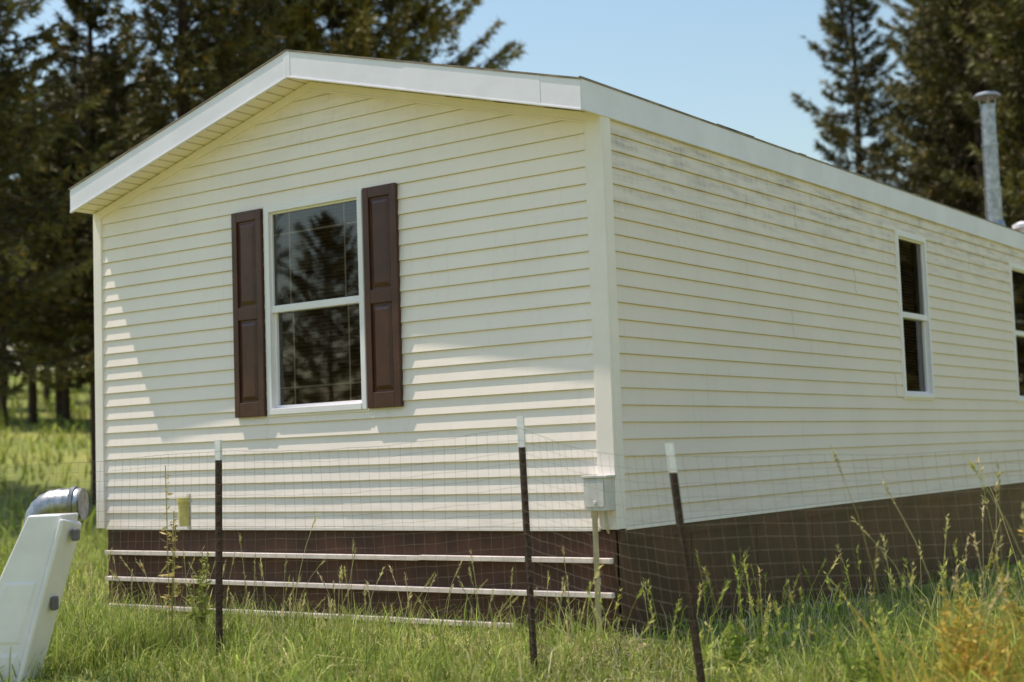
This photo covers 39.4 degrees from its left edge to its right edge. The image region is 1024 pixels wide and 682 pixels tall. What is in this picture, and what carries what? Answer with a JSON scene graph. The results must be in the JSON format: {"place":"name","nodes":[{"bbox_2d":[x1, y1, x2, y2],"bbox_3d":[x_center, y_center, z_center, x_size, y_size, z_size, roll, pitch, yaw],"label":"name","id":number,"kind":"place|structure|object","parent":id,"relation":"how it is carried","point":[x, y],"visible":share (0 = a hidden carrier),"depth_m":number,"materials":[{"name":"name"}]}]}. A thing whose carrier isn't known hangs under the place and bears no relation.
{"place":"outdoors","nodes":[
{"label":"outdoors","id":0,"kind":"place"},
{"bbox_2d":[0,0,927,373],"label":"sky","id":1,"kind":"structure","parent":0,"point":[737,65],"materials":[{"name":"blue"}]},
{"bbox_2d":[0,367,1023,681],"bbox_3d":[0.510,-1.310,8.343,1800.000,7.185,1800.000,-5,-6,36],"label":"ground","id":2,"kind":"structure","parent":0,"point":[80,459],"depth_m":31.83,"materials":[{"name":"green plant"}]},
{"bbox_2d":[0,28,60,321],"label":"pine tree","id":3,"kind":"object","parent":2,"relation":"on","point":[11,190],"visible":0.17,"depth_m":30.82,"materials":[{"name":"green plant"}]},
{"bbox_2d":[0,513,81,681],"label":"plastic slide","id":4,"kind":"object","parent":2,"relation":"on","point":[33,577],"visible":1,"depth_m":7.27,"materials":[{"name":"white plastic"}]},
{"bbox_2d":[23,486,88,523],"bbox_3d":[-3.394,1.594,10.593,0.449,1.019,0.268,-2,-5,2],"label":"metal duct","id":5,"kind":"object","parent":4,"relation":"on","point":[56,500],"visible":0.29,"depth_m":10.52,"materials":[{"name":"metal"}]},
{"bbox_2d":[0,0,118,397],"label":"pine tree","id":6,"kind":"object","parent":2,"relation":"on","point":[13,81],"visible":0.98,"depth_m":26.47,"materials":[{"name":"green plant"}]},
{"bbox_2d":[0,0,152,504],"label":"pine tree","id":7,"kind":"object","parent":2,"relation":"on","point":[105,66],"visible":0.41,"depth_m":30.05,"materials":[{"name":"green plant"}]},
{"bbox_2d":[158,466,181,639],"bbox_3d":[-1.953,1.264,8.178,0.126,1.098,0.138,-6,-6,44],"label":"dry weed","id":8,"kind":"object","parent":2,"relation":"on","point":[177,589],"visible":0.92,"depth_m":8.17,"materials":[{"name":"green plant"}]},
{"bbox_2d":[28,0,313,297],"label":"pine tree","id":9,"kind":"object","parent":2,"relation":"on","point":[156,117],"visible":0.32,"depth_m":28.88,"materials":[{"name":"green plant"}]},
{"bbox_2d":[185,547,215,653],"bbox_3d":[-1.759,1.476,8.070,0.167,0.640,0.153,1,-5,-31],"label":"green weed","id":10,"kind":"object","parent":2,"relation":"on","point":[203,601],"visible":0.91,"depth_m":8.07,"materials":[{"name":"green plant"}]},
{"bbox_2d":[151,0,326,114],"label":"pine tree","id":11,"kind":"object","parent":2,"relation":"on","point":[205,38],"visible":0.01,"depth_m":32.49,"materials":[{"name":"green plant"}]},
{"bbox_2d":[237,6,328,54],"bbox_3d":[-5.729,-4.421,37.816,5.771,15.825,5.124,-6,-6,38],"label":"pine tree","id":12,"kind":"object","parent":2,"relation":"on","point":[303,35],"depth_m":38.48,"materials":[{"name":"green plant"}]},
{"bbox_2d":[198,0,432,91],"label":"pine tree","id":13,"kind":"object","parent":2,"relation":"on","point":[385,49],"visible":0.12,"depth_m":32.44,"materials":[{"name":"green plant"}]},
{"bbox_2d":[267,0,526,69],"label":"pine tree","id":14,"kind":"object","parent":2,"relation":"on","point":[431,23],"visible":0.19,"depth_m":33.49,"materials":[{"name":"green plant"}]},
{"bbox_2d":[0,416,1023,681],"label":"wire fence","id":15,"kind":"object","parent":2,"relation":"on","point":[680,526],"visible":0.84,"depth_m":7.22,"materials":[{"name":"grey metal"}]},
{"bbox_2d":[177,494,192,529],"bbox_3d":[-1.815,0.947,7.907,0.074,0.200,0.080,-5,-6,36],"label":"rain gauge","id":16,"kind":"object","parent":15,"relation":"attached to","point":[184,511],"visible":1,"depth_m":7.88,"materials":[{"name":"yellow plastic"}]},
{"bbox_2d":[0,4,1023,426],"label":"pine forest","id":17,"kind":"object","parent":2,"relation":"on","point":[62,402],"visible":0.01,"depth_m":45.39,"materials":[{"name":"green plant"}]},
{"bbox_2d":[108,482,1023,639],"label":"skirting","id":18,"kind":"object","parent":2,"relation":"on","point":[289,541],"visible":0.41,"depth_m":9.55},
{"bbox_2d":[105,550,614,627],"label":"skirting ledges","id":19,"kind":"object","parent":18,"relation":"attached to","point":[401,557],"visible":0.58,"depth_m":9.16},
{"bbox_2d":[109,133,1023,530],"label":"house walls","id":20,"kind":"structure","parent":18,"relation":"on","point":[503,295],"depth_m":10.21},
{"bbox_2d":[77,78,580,212],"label":"soffit","id":21,"kind":"structure","parent":20,"relation":"on","point":[278,92],"depth_m":10.24,"materials":[{"name":"plastic"}]},
{"bbox_2d":[68,49,1023,233],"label":"drip edge","id":22,"kind":"object","parent":21,"relation":"attached to","point":[541,74],"visible":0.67,"depth_m":9.65,"materials":[{"name":"white metal"}]},
{"bbox_2d":[973,91,1005,225],"bbox_3d":[5.934,-2.092,17.683,0.400,2.030,0.400,-5,-6,36],"label":"stove pipe","id":23,"kind":"object","parent":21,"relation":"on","point":[992,192],"visible":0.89,"depth_m":17.62,"materials":[{"name":"metal"}]},
{"bbox_2d":[96,81,599,526],"bbox_3d":[-1.318,-0.266,9.603,4.583,3.013,0.017,-5,-6,36],"label":"front siding","id":24,"kind":"object","parent":20,"relation":"attached to","point":[244,472],"visible":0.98,"depth_m":9.17,"materials":[{"name":"beige plastic"}]},
{"bbox_2d":[231,209,266,417],"bbox_3d":[-1.832,-0.191,9.953,0.290,1.440,0.032,-5,-6,36],"label":"shutter","id":25,"kind":"object","parent":24,"relation":"attached to","point":[250,382],"visible":1,"depth_m":9.94,"materials":[{"name":"brown plastic"}]},
{"bbox_2d":[263,187,369,417],"bbox_3d":[-1.304,-0.240,9.632,0.936,1.473,0.110,-5,-6,36],"label":"front window frame","id":26,"kind":"object","parent":24,"relation":"attached to","point":[274,310],"visible":0.93,"depth_m":9.73,"materials":[{"name":"plastic"}]},
{"bbox_2d":[279,202,361,404],"bbox_3d":[-1.266,-0.255,9.686,0.820,1.376,0.030,-5,-6,36],"label":"window pane","id":27,"kind":"object","parent":26,"relation":"attached to","point":[326,395],"visible":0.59,"depth_m":9.71,"materials":[{"name":"glass"}]},
{"bbox_2d":[95,81,596,220],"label":"rake trim","id":28,"kind":"structure","parent":24,"relation":"attached to","point":[505,108],"depth_m":9.48,"materials":[{"name":"plastic"}]},
{"bbox_2d":[362,183,403,407],"bbox_3d":[-0.837,-0.292,9.236,0.283,1.442,0.032,-5,-6,36],"label":"shutter","id":29,"kind":"object","parent":24,"relation":"attached to","point":[383,328],"visible":1,"depth_m":9.22,"materials":[{"name":"brown plastic"}]},
{"bbox_2d":[93,114,626,529],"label":"corner trim","id":30,"kind":"structure","parent":20,"relation":"attached to","point":[604,304],"depth_m":8.28,"materials":[{"name":"plastic"}]},
{"bbox_2d":[107,302,913,450],"bbox_3d":[2.119,0.608,18.203,0.017,2.400,18.000,-5,-6,36],"label":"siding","id":31,"kind":"object","parent":20,"relation":"attached to","point":[723,360],"visible":0.12,"depth_m":19.52,"materials":[{"name":"beige plastic"}]},
{"bbox_2d":[70,51,1023,250],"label":"fascia cladding","id":32,"kind":"structure","parent":20,"relation":"on","point":[581,94],"depth_m":9.53,"materials":[{"name":"white metal"}]},
{"bbox_2d":[105,480,1023,530],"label":"starter strip","id":33,"kind":"object","parent":20,"relation":"on","point":[532,528],"visible":0.9,"depth_m":9.40,"materials":[{"name":"plastic"}]},
{"bbox_2d":[610,119,1023,525],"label":"side siding","id":34,"kind":"object","parent":20,"relation":"attached to","point":[960,420],"visible":0.98,"depth_m":10.13,"materials":[{"name":"beige plastic"}]},
{"bbox_2d":[886,229,934,399],"bbox_3d":[3.427,-0.210,12.291,0.110,1.436,0.730,-5,-6,36],"label":"side window frame","id":35,"kind":"object","parent":20,"relation":"attached to","point":[921,317],"visible":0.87,"depth_m":12.50,"materials":[{"name":"plastic"}]},
{"bbox_2d":[899,241,920,390],"bbox_3d":[3.373,-0.229,12.331,0.030,1.352,0.626,-5,-6,36],"label":"side window blind","id":36,"kind":"object","parent":35,"relation":"attached to","point":[910,369],"visible":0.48,"depth_m":12.45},
{"bbox_2d":[930,331,1003,432],"bbox_3d":[9.256,0.526,24.169,4.583,3.013,0.017,-5,-6,36],"label":"siding","id":37,"kind":"object","parent":20,"relation":"attached to","point":[950,376],"depth_m":25.29,"materials":[{"name":"beige plastic"}]},
{"bbox_2d":[1007,262,1023,402],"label":"side window frame","id":38,"kind":"object","parent":20,"relation":"attached to","point":[1013,267],"visible":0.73,"depth_m":14.54,"materials":[{"name":"plastic"}]},
{"bbox_2d":[1012,272,1023,395],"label":"side window blind","id":39,"kind":"object","parent":38,"relation":"attached to","point":[1021,368],"visible":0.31,"depth_m":15.05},
{"bbox_2d":[581,475,615,639],"bbox_3d":[0.527,1.389,8.120,0.173,1.250,0.154,-5,-6,36],"label":"utility box","id":40,"kind":"object","parent":2,"relation":"on","point":[607,484],"visible":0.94,"depth_m":8.11,"materials":[{"name":"grey metal"}]},
{"bbox_2d":[718,619,787,681],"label":"green weed","id":41,"kind":"object","parent":2,"relation":"on","point":[735,646],"visible":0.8,"depth_m":6.93,"materials":[{"name":"green plant"}]},
{"bbox_2d":[790,0,924,189],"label":"pine tree","id":42,"kind":"object","parent":2,"relation":"on","point":[856,96],"visible":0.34,"depth_m":45.91,"materials":[{"name":"green plant"}]},
{"bbox_2d":[835,637,905,681],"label":"green weed","id":43,"kind":"object","parent":2,"relation":"on","point":[867,666],"visible":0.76,"depth_m":6.22,"materials":[{"name":"green plant"}]},
{"bbox_2d":[857,0,1013,204],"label":"pine tree","id":44,"kind":"object","parent":2,"relation":"on","point":[890,178],"visible":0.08,"depth_m":41.82,"materials":[{"name":"green plant"}]},
{"bbox_2d":[865,0,1008,217],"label":"pine tree","id":45,"kind":"object","parent":2,"relation":"on","point":[910,117],"visible":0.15,"depth_m":37.59,"materials":[{"name":"green plant"}]},
{"bbox_2d":[932,580,971,681],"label":"yellow weed","id":46,"kind":"object","parent":2,"relation":"on","point":[954,621],"visible":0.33,"depth_m":6.22,"materials":[{"name":"green plant"}]},
{"bbox_2d":[881,0,1023,410],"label":"pine tree","id":47,"kind":"object","parent":2,"relation":"on","point":[942,75],"visible":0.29,"depth_m":35.37,"materials":[{"name":"green plant"}]},
{"bbox_2d":[901,0,1023,220],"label":"pine tree","id":48,"kind":"object","parent":2,"relation":"on","point":[910,174],"visible":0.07,"depth_m":36.63,"materials":[{"name":"green plant"}]},
{"bbox_2d":[937,593,1011,681],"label":"yellow weed","id":49,"kind":"object","parent":2,"relation":"on","point":[969,645],"visible":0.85,"depth_m":5.77,"materials":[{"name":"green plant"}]},
{"bbox_2d":[939,0,1023,227],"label":"pine tree","id":50,"kind":"object","parent":2,"relation":"on","point":[1013,115],"visible":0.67,"depth_m":31.41,"materials":[{"name":"green plant"}]},
{"bbox_2d":[989,530,1023,652],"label":"yellow weed","id":51,"kind":"object","parent":2,"relation":"on","point":[1018,608],"visible":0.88,"depth_m":6.22,"materials":[{"name":"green plant"}]},
{"bbox_2d":[8,444,1023,681],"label":"tall seed grass","id":52,"kind":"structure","parent":0,"point":[884,623],"depth_m":7.29,"materials":[{"name":"green plant"}]},
{"bbox_2d":[1012,221,1023,232],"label":"roof vent","id":53,"kind":"object","parent":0,"point":[1018,226],"visible":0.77,"depth_m":18.17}
]}

